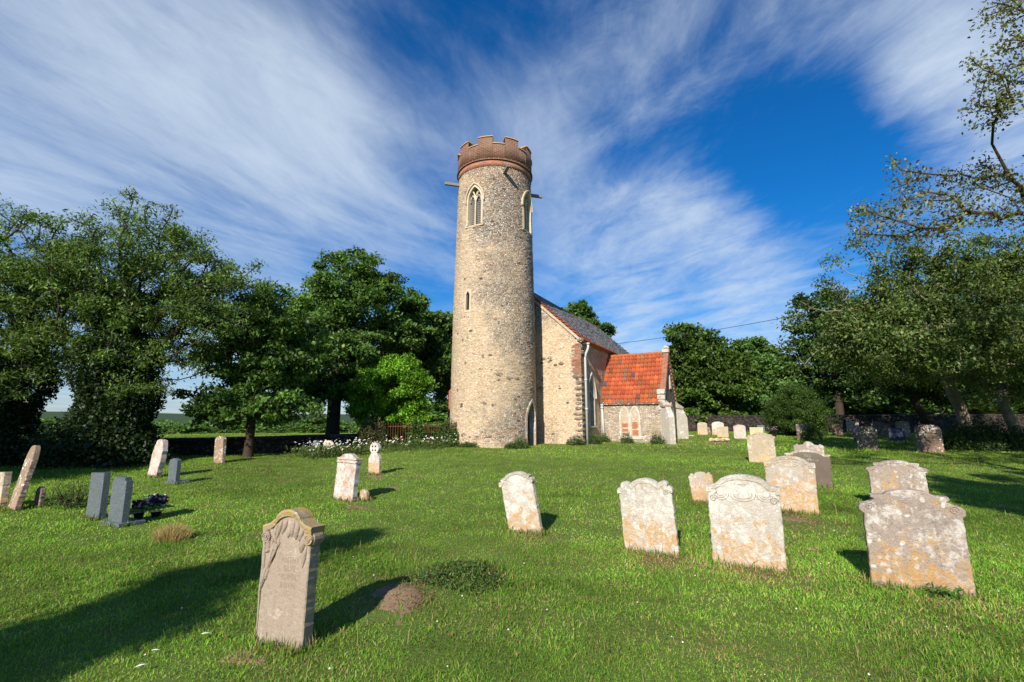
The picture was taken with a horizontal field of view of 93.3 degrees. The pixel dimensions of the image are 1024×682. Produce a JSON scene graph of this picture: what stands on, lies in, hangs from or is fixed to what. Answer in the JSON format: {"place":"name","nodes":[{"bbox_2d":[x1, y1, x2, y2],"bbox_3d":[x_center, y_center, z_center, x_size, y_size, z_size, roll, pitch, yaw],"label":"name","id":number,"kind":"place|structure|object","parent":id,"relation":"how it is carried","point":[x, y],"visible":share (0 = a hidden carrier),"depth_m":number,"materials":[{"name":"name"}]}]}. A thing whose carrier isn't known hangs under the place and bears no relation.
{"place":"outdoors","nodes":[
{"label":"outdoors","id":0,"kind":"place"},
{"bbox_2d":[0,411,1023,681],"bbox_3d":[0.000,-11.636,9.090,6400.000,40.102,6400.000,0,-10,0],"label":"ground","id":1,"kind":"structure","parent":0,"point":[412,627],"depth_m":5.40,"materials":[{"name":"green plant"}]},
{"bbox_2d":[0,471,12,508],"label":"headstone","id":2,"kind":"object","parent":1,"relation":"on","point":[5,481],"visible":0.84,"depth_m":10.04,"materials":[{"name":"stone"}]},
{"bbox_2d":[8,445,40,510],"bbox_3d":[-10.129,2.952,10.022,0.370,1.551,0.100,-6,-21,28],"label":"headstone","id":3,"kind":"object","parent":1,"relation":"on","point":[24,478],"visible":0.8,"depth_m":9.99,"materials":[{"name":"brown stone"}]},
{"bbox_2d":[34,486,45,507],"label":"headstone","id":4,"kind":"object","parent":1,"relation":"on","point":[39,499],"visible":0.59,"depth_m":10.13,"materials":[{"name":"grey stone"}]},
{"bbox_2d":[0,193,113,466],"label":"ash tree","id":5,"kind":"object","parent":1,"relation":"on","point":[24,373],"visible":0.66,"depth_m":17.87,"materials":[{"name":"green plant"}]},
{"bbox_2d":[42,476,89,510],"bbox_3d":[-9.200,3.221,10.191,1.295,0.784,0.815,0,-10,0],"label":"weed clump","id":6,"kind":"object","parent":1,"relation":"on","point":[69,502],"visible":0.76,"depth_m":10.09,"materials":[{"name":"green plant"}]},
{"bbox_2d":[86,472,129,519],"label":"headstone","id":7,"kind":"object","parent":1,"relation":"on","point":[98,493],"visible":0.61,"depth_m":9.19,"materials":[{"name":"grey stone"}]},
{"bbox_2d":[101,476,145,527],"bbox_3d":[-7.037,3.027,8.805,0.640,1.090,0.420,-5,-11,28],"label":"headstone","id":8,"kind":"object","parent":1,"relation":"on","point":[120,498],"visible":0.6,"depth_m":8.67,"materials":[{"name":"grey stone"}]},
{"bbox_2d":[131,498,149,518],"bbox_3d":[-6.967,3.159,9.061,0.322,0.406,0.378,3,-10,-15],"label":"flower pot","id":9,"kind":"object","parent":1,"relation":"on","point":[141,504],"visible":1,"depth_m":9.02,"materials":[{"name":"purple plant"}]},
{"bbox_2d":[0,186,283,469],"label":"ash tree","id":10,"kind":"object","parent":1,"relation":"on","point":[118,379],"visible":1,"depth_m":17.68,"materials":[{"name":"green plant"}]},
{"bbox_2d":[148,439,167,476],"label":"headstone","id":11,"kind":"object","parent":1,"relation":"on","point":[158,458],"visible":0.73,"depth_m":14.69,"materials":[{"name":"beige stone"}]},
{"bbox_2d":[152,423,169,434],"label":"field tree","id":12,"kind":"object","parent":1,"relation":"on","point":[163,430],"visible":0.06,"depth_m":126.14,"materials":[{"name":"green plant"}]},
{"bbox_2d":[147,493,182,516],"bbox_3d":[-6.834,3.186,9.383,0.691,0.423,0.497,-2,-10,13],"label":"flower pot","id":13,"kind":"object","parent":1,"relation":"on","point":[159,500],"visible":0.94,"depth_m":9.35,"materials":[{"name":"purple plant"}]},
{"bbox_2d":[149,519,198,542],"bbox_3d":[-5.346,2.985,7.671,0.765,0.333,0.720,5,-11,-27],"label":"grass tuft","id":14,"kind":"object","parent":1,"relation":"on","point":[171,533],"visible":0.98,"depth_m":7.59,"materials":[{"name":"beige plant"}]},
{"bbox_2d":[163,458,189,484],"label":"headstone","id":15,"kind":"object","parent":1,"relation":"on","point":[174,469],"visible":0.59,"depth_m":13.46,"materials":[{"name":"grey stone"}]},
{"bbox_2d":[165,422,214,433],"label":"field tree","id":16,"kind":"object","parent":1,"relation":"on","point":[196,429],"visible":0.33,"depth_m":98.58,"materials":[{"name":"green plant"}]},
{"bbox_2d":[17,433,364,457],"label":"churchyard wall","id":17,"kind":"structure","parent":1,"relation":"on","point":[188,446],"depth_m":21.22,"materials":[{"name":"grey stone"}]},
{"bbox_2d":[213,436,226,463],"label":"headstone","id":18,"kind":"object","parent":1,"relation":"on","point":[220,450],"visible":0.8,"depth_m":18.03,"materials":[{"name":"brown stone"}]},
{"bbox_2d":[18,418,434,436],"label":"distant woods","id":19,"kind":"object","parent":1,"relation":"on","point":[168,424],"visible":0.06,"depth_m":264.04,"materials":[{"name":"green plant"}]},
{"bbox_2d":[210,418,262,433],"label":"field tree","id":20,"kind":"object","parent":1,"relation":"on","point":[241,428],"visible":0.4,"depth_m":142.36,"materials":[{"name":"green plant"}]},
{"bbox_2d":[219,650,266,664],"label":"bare earth","id":21,"kind":"structure","parent":1,"relation":"on","point":[262,659],"depth_m":3.85,"materials":[{"name":"brown soil"}]},
{"bbox_2d":[170,281,333,457],"bbox_3d":[-10.861,1.224,21.123,6.625,7.654,5.076,0,-10,0],"label":"sycamore tree","id":22,"kind":"object","parent":1,"relation":"on","point":[282,361],"visible":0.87,"depth_m":20.03,"materials":[{"name":"green plant"}]},
{"bbox_2d":[255,421,300,432],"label":"field tree","id":23,"kind":"object","parent":1,"relation":"on","point":[283,427],"visible":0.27,"depth_m":91.38,"materials":[{"name":"green plant"}]},
{"bbox_2d":[255,507,324,651],"bbox_3d":[-1.936,2.153,4.176,0.582,1.346,0.172,-5,-14,20],"label":"headstone","id":24,"kind":"object","parent":1,"relation":"on","point":[293,539],"visible":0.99,"depth_m":4.14,"materials":[{"name":"stone"}]},
{"bbox_2d":[287,417,349,432],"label":"field tree","id":25,"kind":"object","parent":1,"relation":"on","point":[311,426],"visible":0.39,"depth_m":88.77,"materials":[{"name":"green plant"}]},
{"bbox_2d":[333,453,362,501],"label":"headstone","id":26,"kind":"object","parent":1,"relation":"on","point":[347,476],"visible":0.81,"depth_m":11.00,"materials":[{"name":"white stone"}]},
{"bbox_2d":[281,245,436,433],"bbox_3d":[-9.523,0.216,28.742,10.408,11.826,6.268,3,-10,-19],"label":"sycamore tree","id":27,"kind":"object","parent":1,"relation":"on","point":[365,288],"visible":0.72,"depth_m":27.76,"materials":[{"name":"green plant"}]},
{"bbox_2d":[359,489,368,501],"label":"headstone","id":28,"kind":"object","parent":1,"relation":"on","point":[363,493],"visible":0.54,"depth_m":10.96,"materials":[{"name":"grey stone"}]},
{"bbox_2d":[354,413,387,448],"bbox_3d":[-6.979,4.517,23.966,1.812,1.846,1.420,0,-10,0],"label":"bramble","id":29,"kind":"object","parent":1,"relation":"on","point":[370,432],"visible":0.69,"depth_m":23.77,"materials":[{"name":"green plant"}]},
{"bbox_2d":[284,437,463,459],"bbox_3d":[-5.853,4.840,22.073,8.736,0.815,3.673,7,-12,-35],"label":"daisy foliage","id":30,"kind":"object","parent":1,"relation":"on","point":[335,450],"visible":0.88,"depth_m":20.92,"materials":[{"name":"green plant"}]},
{"bbox_2d":[292,433,456,456],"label":"oxeye daisies","id":31,"kind":"object","parent":1,"relation":"on","point":[324,443],"visible":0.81,"depth_m":21.07,"materials":[{"name":"white plant"}]},
{"bbox_2d":[368,443,381,474],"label":"headstone","id":32,"kind":"object","parent":1,"relation":"on","point":[375,461],"visible":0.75,"depth_m":15.26,"materials":[{"name":"white stone"}]},
{"bbox_2d":[341,352,435,442],"bbox_3d":[-6.701,3.174,26.846,5.136,5.164,4.084,0,-10,0],"label":"laurel bush","id":33,"kind":"object","parent":1,"relation":"on","point":[405,401],"visible":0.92,"depth_m":26.02,"materials":[{"name":"green plant"}]},
{"bbox_2d":[372,423,413,446],"bbox_3d":[-6.000,4.736,24.350,2.080,1.261,0.070,1,-10,-6],"label":"iron railing","id":34,"kind":"object","parent":1,"relation":"on","point":[395,426],"visible":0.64,"depth_m":24.38,"materials":[{"name":"brown metal"}]},
{"bbox_2d":[372,583,424,624],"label":"bare earth","id":35,"kind":"structure","parent":1,"relation":"on","point":[398,597],"depth_m":4.99,"materials":[{"name":"brown soil"}]},
{"bbox_2d":[368,286,452,436],"bbox_3d":[-6.950,1.378,33.571,7.765,10.663,6.472,0,-10,0],"label":"sycamore tree","id":36,"kind":"object","parent":1,"relation":"on","point":[432,356],"visible":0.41,"depth_m":32.82,"materials":[{"name":"green plant"}]},
{"bbox_2d":[406,414,425,447],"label":"ivy clump","id":37,"kind":"object","parent":1,"relation":"on","point":[415,434],"visible":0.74,"depth_m":24.33,"materials":[{"name":"green plant"}]},
{"bbox_2d":[401,563,454,584],"bbox_3d":[-0.975,2.721,5.561,0.647,0.334,0.583,-2,-10,13],"label":"weed clump","id":38,"kind":"object","parent":1,"relation":"on","point":[415,575],"visible":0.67,"depth_m":5.52,"materials":[{"name":"green plant"}]},
{"bbox_2d":[422,398,447,432],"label":"field tree","id":39,"kind":"object","parent":1,"relation":"on","point":[438,412],"visible":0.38,"depth_m":89.91,"materials":[{"name":"green plant"}]},
{"bbox_2d":[419,422,456,446],"bbox_3d":[-3.825,4.787,24.849,1.961,1.262,0.068,2,-10,-12],"label":"iron railing","id":40,"kind":"object","parent":1,"relation":"on","point":[426,426],"visible":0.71,"depth_m":24.84,"materials":[{"name":"brown metal"}]},
{"bbox_2d":[428,310,452,422],"bbox_3d":[-4.477,2.372,38.038,7.236,10.046,6.157,0,-10,0],"label":"sycamore tree","id":41,"kind":"object","parent":1,"relation":"on","point":[448,327],"visible":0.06,"depth_m":37.03,"materials":[{"name":"green plant"}]},
{"bbox_2d":[434,415,459,446],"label":"ivy clump","id":42,"kind":"object","parent":1,"relation":"on","point":[447,433],"visible":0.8,"depth_m":24.75,"materials":[{"name":"green plant"}]},
{"bbox_2d":[410,553,510,594],"bbox_3d":[-0.601,2.763,5.657,1.181,0.448,0.955,0,-10,0],"label":"weed clump","id":43,"kind":"object","parent":1,"relation":"on","point":[464,563],"visible":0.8,"depth_m":5.57,"materials":[{"name":"green plant"}]},
{"bbox_2d":[457,441,477,447],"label":"weed clump","id":44,"kind":"object","parent":1,"relation":"on","point":[466,444],"visible":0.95,"depth_m":24.03,"materials":[{"name":"green plant"}]},
{"bbox_2d":[10,458,1005,674],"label":"lawn daisies","id":45,"kind":"object","parent":1,"relation":"on","point":[523,563],"visible":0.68,"depth_m":5.03,"materials":[{"name":"white plant"}]},
{"bbox_2d":[503,442,522,448],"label":"weed clump","id":46,"kind":"object","parent":1,"relation":"on","point":[511,445],"visible":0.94,"depth_m":23.81,"materials":[{"name":"green plant"}]},
{"bbox_2d":[3,489,1023,681],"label":"clover","id":47,"kind":"object","parent":1,"relation":"on","point":[858,680],"visible":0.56,"depth_m":5.88,"materials":[{"name":"green plant"}]},
{"bbox_2d":[11,481,1023,680],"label":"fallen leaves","id":48,"kind":"object","parent":1,"relation":"on","point":[591,678],"visible":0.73,"depth_m":4.69,"materials":[{"name":"brown plant"}]},
{"bbox_2d":[499,471,542,534],"bbox_3d":[0.166,2.838,8.141,0.660,1.257,0.122,-17,-14,25],"label":"headstone","id":49,"kind":"object","parent":1,"relation":"on","point":[521,504],"visible":0.81,"depth_m":8.12,"materials":[{"name":"white stone"}]},
{"bbox_2d":[513,434,530,448],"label":"weed clump","id":50,"kind":"object","parent":1,"relation":"on","point":[524,443],"visible":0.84,"depth_m":24.04,"materials":[{"name":"green plant"}]},
{"bbox_2d":[444,135,688,447],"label":"church","id":51,"kind":"structure","parent":1,"relation":"on","point":[531,365],"depth_m":26.79,"materials":[{"name":"beige stone"}]},
{"bbox_2d":[464,289,470,312],"bbox_3d":[-2.284,-2.139,25.973,0.463,1.270,0.337,-7,-12,35],"label":"slit window","id":52,"kind":"structure","parent":51,"relation":"in","point":[467,298],"depth_m":25.91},
{"bbox_2d":[465,182,484,228],"bbox_3d":[-2.013,-7.535,26.843,1.275,2.600,0.426,-5,-11,28],"label":"window","id":53,"kind":"structure","parent":51,"relation":"in","point":[474,198],"depth_m":26.91,"materials":[{"name":"stone"}]},
{"bbox_2d":[521,190,532,235],"bbox_3d":[0.780,-7.396,27.659,0.426,2.600,1.275,-5,-11,28],"label":"window","id":54,"kind":"structure","parent":51,"relation":"in","point":[526,199],"depth_m":27.85,"materials":[{"name":"stone"}]},
{"bbox_2d":[525,399,535,445],"bbox_3d":[0.907,4.461,25.562,0.411,2.720,1.197,-5,-11,28],"label":"tower doorway","id":55,"kind":"structure","parent":51,"relation":"in","point":[530,419],"depth_m":25.88,"materials":[{"name":"grey stone"}]},
{"bbox_2d":[587,373,596,427],"bbox_3d":[4.474,3.391,27.879,0.410,3.150,1.450,-5,-11,28],"label":"window","id":56,"kind":"structure","parent":51,"relation":"in","point":[591,385],"depth_m":28.17,"materials":[{"name":"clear glass"}]},
{"bbox_2d":[619,406,641,438],"bbox_3d":[6.875,4.741,28.213,1.360,1.940,0.090,-5,-11,28],"label":"blocked window","id":57,"kind":"structure","parent":51,"relation":"in","point":[628,422],"depth_m":28.19,"materials":[{"name":"white stone"}]},
{"bbox_2d":[618,305,844,343],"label":"overhead wire","id":58,"kind":"object","parent":51,"relation":"attached to","point":[728,327],"visible":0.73,"depth_m":41.24,"materials":[{"name":"black metal"}]},
{"bbox_2d":[566,434,585,445],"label":"weed clump","id":59,"kind":"object","parent":1,"relation":"on","point":[577,442],"visible":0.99,"depth_m":25.79,"materials":[{"name":"green plant"}]},
{"bbox_2d":[561,299,617,339],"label":"sycamore tree","id":60,"kind":"object","parent":1,"relation":"on","point":[581,309],"visible":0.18,"depth_m":60.93,"materials":[{"name":"green plant"}]},
{"bbox_2d":[585,431,601,443],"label":"weed clump","id":61,"kind":"object","parent":1,"relation":"on","point":[596,440],"visible":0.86,"depth_m":26.45,"materials":[{"name":"green plant"}]},
{"bbox_2d":[596,431,610,441],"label":"weed clump","id":62,"kind":"object","parent":1,"relation":"on","point":[603,438],"visible":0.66,"depth_m":27.95,"materials":[{"name":"green plant"}]},
{"bbox_2d":[620,431,633,443],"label":"weed clump","id":63,"kind":"object","parent":1,"relation":"on","point":[624,439],"visible":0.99,"depth_m":27.29,"materials":[{"name":"green plant"}]},
{"bbox_2d":[617,478,679,557],"bbox_3d":[1.971,2.639,6.968,0.798,1.288,0.132,-10,-13,27],"label":"headstone","id":64,"kind":"object","parent":1,"relation":"on","point":[648,511],"visible":0.86,"depth_m":6.94,"materials":[{"name":"white stone"}]},
{"bbox_2d":[649,430,665,443],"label":"weed clump","id":65,"kind":"object","parent":1,"relation":"on","point":[655,441],"visible":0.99,"depth_m":26.61,"materials":[{"name":"green plant"}]},
{"bbox_2d":[688,471,713,502],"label":"headstone","id":66,"kind":"object","parent":1,"relation":"on","point":[699,481],"visible":0.54,"depth_m":10.73,"materials":[{"name":"beige stone"}]},
{"bbox_2d":[697,422,707,434],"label":"headstone","id":67,"kind":"object","parent":1,"relation":"on","point":[702,428],"visible":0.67,"depth_m":34.18,"materials":[{"name":"stone"}]},
{"bbox_2d":[662,322,761,424],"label":"maple tree","id":68,"kind":"object","parent":1,"relation":"on","point":[705,379],"visible":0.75,"depth_m":48.03,"materials":[{"name":"green plant"}]},
{"bbox_2d":[712,422,723,434],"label":"headstone","id":69,"kind":"object","parent":1,"relation":"on","point":[715,425],"visible":0.59,"depth_m":34.25,"materials":[{"name":"white stone"}]},
{"bbox_2d":[717,427,728,437],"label":"headstone","id":70,"kind":"object","parent":1,"relation":"on","point":[723,432],"visible":0.66,"depth_m":31.45,"materials":[{"name":"stone"}]},
{"bbox_2d":[733,425,745,438],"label":"headstone","id":71,"kind":"object","parent":1,"relation":"on","point":[739,431],"visible":0.7,"depth_m":30.50,"materials":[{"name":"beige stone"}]},
{"bbox_2d":[706,474,786,573],"bbox_3d":[3.051,2.471,6.306,0.884,1.418,0.142,-6,-11,28],"label":"headstone","id":72,"kind":"object","parent":1,"relation":"on","point":[746,520],"visible":0.92,"depth_m":6.28,"materials":[{"name":"white stone"}]},
{"bbox_2d":[750,427,762,434],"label":"headstone","id":73,"kind":"object","parent":1,"relation":"on","point":[755,429],"visible":0.48,"depth_m":34.11,"materials":[{"name":"beige stone"}]},
{"bbox_2d":[745,432,775,462],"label":"headstone","id":74,"kind":"object","parent":1,"relation":"on","point":[761,446],"visible":0.91,"depth_m":17.91,"materials":[{"name":"stone"}]},
{"bbox_2d":[721,335,821,414],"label":"maple tree","id":75,"kind":"object","parent":1,"relation":"on","point":[769,361],"visible":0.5,"depth_m":50.96,"materials":[{"name":"green plant"}]},
{"bbox_2d":[764,455,818,514],"bbox_3d":[5.615,3.000,9.724,0.904,1.358,0.142,-5,-11,28],"label":"headstone","id":76,"kind":"object","parent":1,"relation":"on","point":[793,478],"visible":0.81,"depth_m":9.67,"materials":[{"name":"beige stone"}]},
{"bbox_2d":[782,517,810,521],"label":"bare earth","id":77,"kind":"structure","parent":1,"relation":"on","point":[793,519],"depth_m":8.81,"materials":[{"name":"brown soil"}]},
{"bbox_2d":[760,381,843,436],"bbox_3d":[20.389,5.020,34.435,4.856,4.447,4.438,0,-10,0],"label":"yew bush","id":78,"kind":"object","parent":1,"relation":"on","point":[784,413],"visible":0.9,"depth_m":33.54,"materials":[{"name":"green plant"}]},
{"bbox_2d":[796,424,809,440],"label":"headstone","id":79,"kind":"object","parent":1,"relation":"on","point":[799,427],"visible":0.64,"depth_m":29.22,"materials":[{"name":"grey stone"}]},
{"bbox_2d":[784,449,832,487],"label":"headstone","id":80,"kind":"object","parent":1,"relation":"on","point":[822,462],"visible":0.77,"depth_m":12.61,"materials":[{"name":"grey stone"}]},
{"bbox_2d":[793,442,823,453],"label":"headstone","id":81,"kind":"object","parent":1,"relation":"on","point":[810,446],"visible":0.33,"depth_m":13.74,"materials":[{"name":"grey stone"}]},
{"bbox_2d":[800,419,823,440],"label":"ivy clump","id":82,"kind":"object","parent":1,"relation":"on","point":[816,434],"visible":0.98,"depth_m":28.83,"materials":[{"name":"green plant"}]},
{"bbox_2d":[682,363,983,414],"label":"wood edge","id":83,"kind":"object","parent":1,"relation":"on","point":[855,413],"visible":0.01,"depth_m":72.76,"materials":[{"name":"green plant"}]},
{"bbox_2d":[779,287,892,414],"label":"sycamore tree","id":84,"kind":"object","parent":1,"relation":"on","point":[840,394],"visible":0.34,"depth_m":49.86,"materials":[{"name":"green plant"}]},
{"bbox_2d":[832,424,843,434],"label":"headstone","id":85,"kind":"object","parent":1,"relation":"on","point":[838,430],"visible":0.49,"depth_m":34.16,"materials":[{"name":"brown stone"}]},
{"bbox_2d":[805,374,893,416],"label":"field tree","id":86,"kind":"object","parent":1,"relation":"on","point":[850,407],"visible":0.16,"depth_m":64.24,"materials":[{"name":"green plant"}]},
{"bbox_2d":[846,421,858,432],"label":"headstone","id":87,"kind":"object","parent":1,"relation":"on","point":[850,425],"visible":0.68,"depth_m":38.16,"materials":[{"name":"grey stone"}]},
{"bbox_2d":[686,414,1023,432],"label":"churchyard wall","id":88,"kind":"structure","parent":1,"relation":"on","point":[942,421],"depth_m":40.31,"materials":[{"name":"grey stone"}]},
{"bbox_2d":[855,426,878,449],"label":"headstone","id":89,"kind":"object","parent":1,"relation":"on","point":[866,436],"visible":0.66,"depth_m":23.35,"materials":[{"name":"grey stone"}]},
{"bbox_2d":[875,422,890,435],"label":"headstone","id":90,"kind":"object","parent":1,"relation":"on","point":[882,428],"visible":0.45,"depth_m":33.62,"materials":[{"name":"grey stone"}]},
{"bbox_2d":[770,229,1023,439],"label":"cherry tree","id":91,"kind":"object","parent":1,"relation":"on","point":[917,338],"visible":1,"depth_m":20.08,"materials":[{"name":"green plant"}]},
{"bbox_2d":[865,460,928,492],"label":"headstone","id":92,"kind":"object","parent":1,"relation":"on","point":[885,475],"visible":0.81,"depth_m":10.04,"materials":[{"name":"grey stone"}]},
{"bbox_2d":[888,428,905,440],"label":"headstone","id":93,"kind":"object","parent":1,"relation":"on","point":[896,434],"visible":0.66,"depth_m":28.32,"materials":[{"name":"grey stone"}]},
{"bbox_2d":[895,421,911,437],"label":"headstone","id":94,"kind":"object","parent":1,"relation":"on","point":[903,424],"visible":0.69,"depth_m":31.46,"materials":[{"name":"grey stone"}]},
{"bbox_2d":[812,319,996,424],"bbox_3d":[27.120,1.952,31.713,13.327,9.051,7.333,0,-10,0],"label":"plum tree","id":95,"kind":"object","parent":1,"relation":"on","point":[911,394],"visible":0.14,"depth_m":31.25,"materials":[{"name":"green plant"}]},
{"bbox_2d":[857,488,975,599],"bbox_3d":[4.501,2.344,5.401,0.951,1.340,0.139,-6,-10,28],"label":"headstone","id":96,"kind":"object","parent":1,"relation":"on","point":[915,538],"visible":0.84,"depth_m":5.36,"materials":[{"name":"grey stone"}]},
{"bbox_2d":[914,424,944,452],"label":"headstone","id":97,"kind":"object","parent":1,"relation":"on","point":[928,438],"visible":0.75,"depth_m":22.07,"materials":[{"name":"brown stone"}]},
{"bbox_2d":[839,0,1023,254],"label":"birch tree","id":98,"kind":"object","parent":1,"relation":"on","point":[943,227],"visible":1,"depth_m":10.10,"materials":[{"name":"green plant"}]},
{"bbox_2d":[870,389,994,414],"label":"field tree","id":99,"kind":"object","parent":1,"relation":"on","point":[893,404],"visible":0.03,"depth_m":62.83,"materials":[{"name":"green plant"}]},
{"bbox_2d":[921,581,965,603],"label":"weed clump","id":100,"kind":"object","parent":1,"relation":"on","point":[944,592],"visible":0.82,"depth_m":5.10,"materials":[{"name":"green plant"}]},
{"bbox_2d":[873,322,1023,413],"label":"sycamore tree","id":101,"kind":"object","parent":1,"relation":"on","point":[908,407],"visible":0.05,"depth_m":48.51,"materials":[{"name":"green plant"}]},
{"bbox_2d":[942,417,1023,451],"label":"laurel bush","id":102,"kind":"object","parent":1,"relation":"on","point":[966,436],"visible":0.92,"depth_m":22.65,"materials":[{"name":"green plant"}]},
{"bbox_2d":[961,252,1023,437],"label":"cherry tree","id":103,"kind":"object","parent":1,"relation":"on","point":[1007,413],"visible":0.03,"depth_m":26.77,"materials":[{"name":"green plant"}]},
{"bbox_2d":[968,395,1023,413],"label":"field tree","id":104,"kind":"object","parent":1,"relation":"on","point":[996,411],"visible":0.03,"depth_m":64.91,"materials":[{"name":"green plant"}]},
{"bbox_2d":[0,0,1023,413],"label":"sky","id":105,"kind":"structure","parent":0,"point":[694,161],"materials":[{"name":"blue"}]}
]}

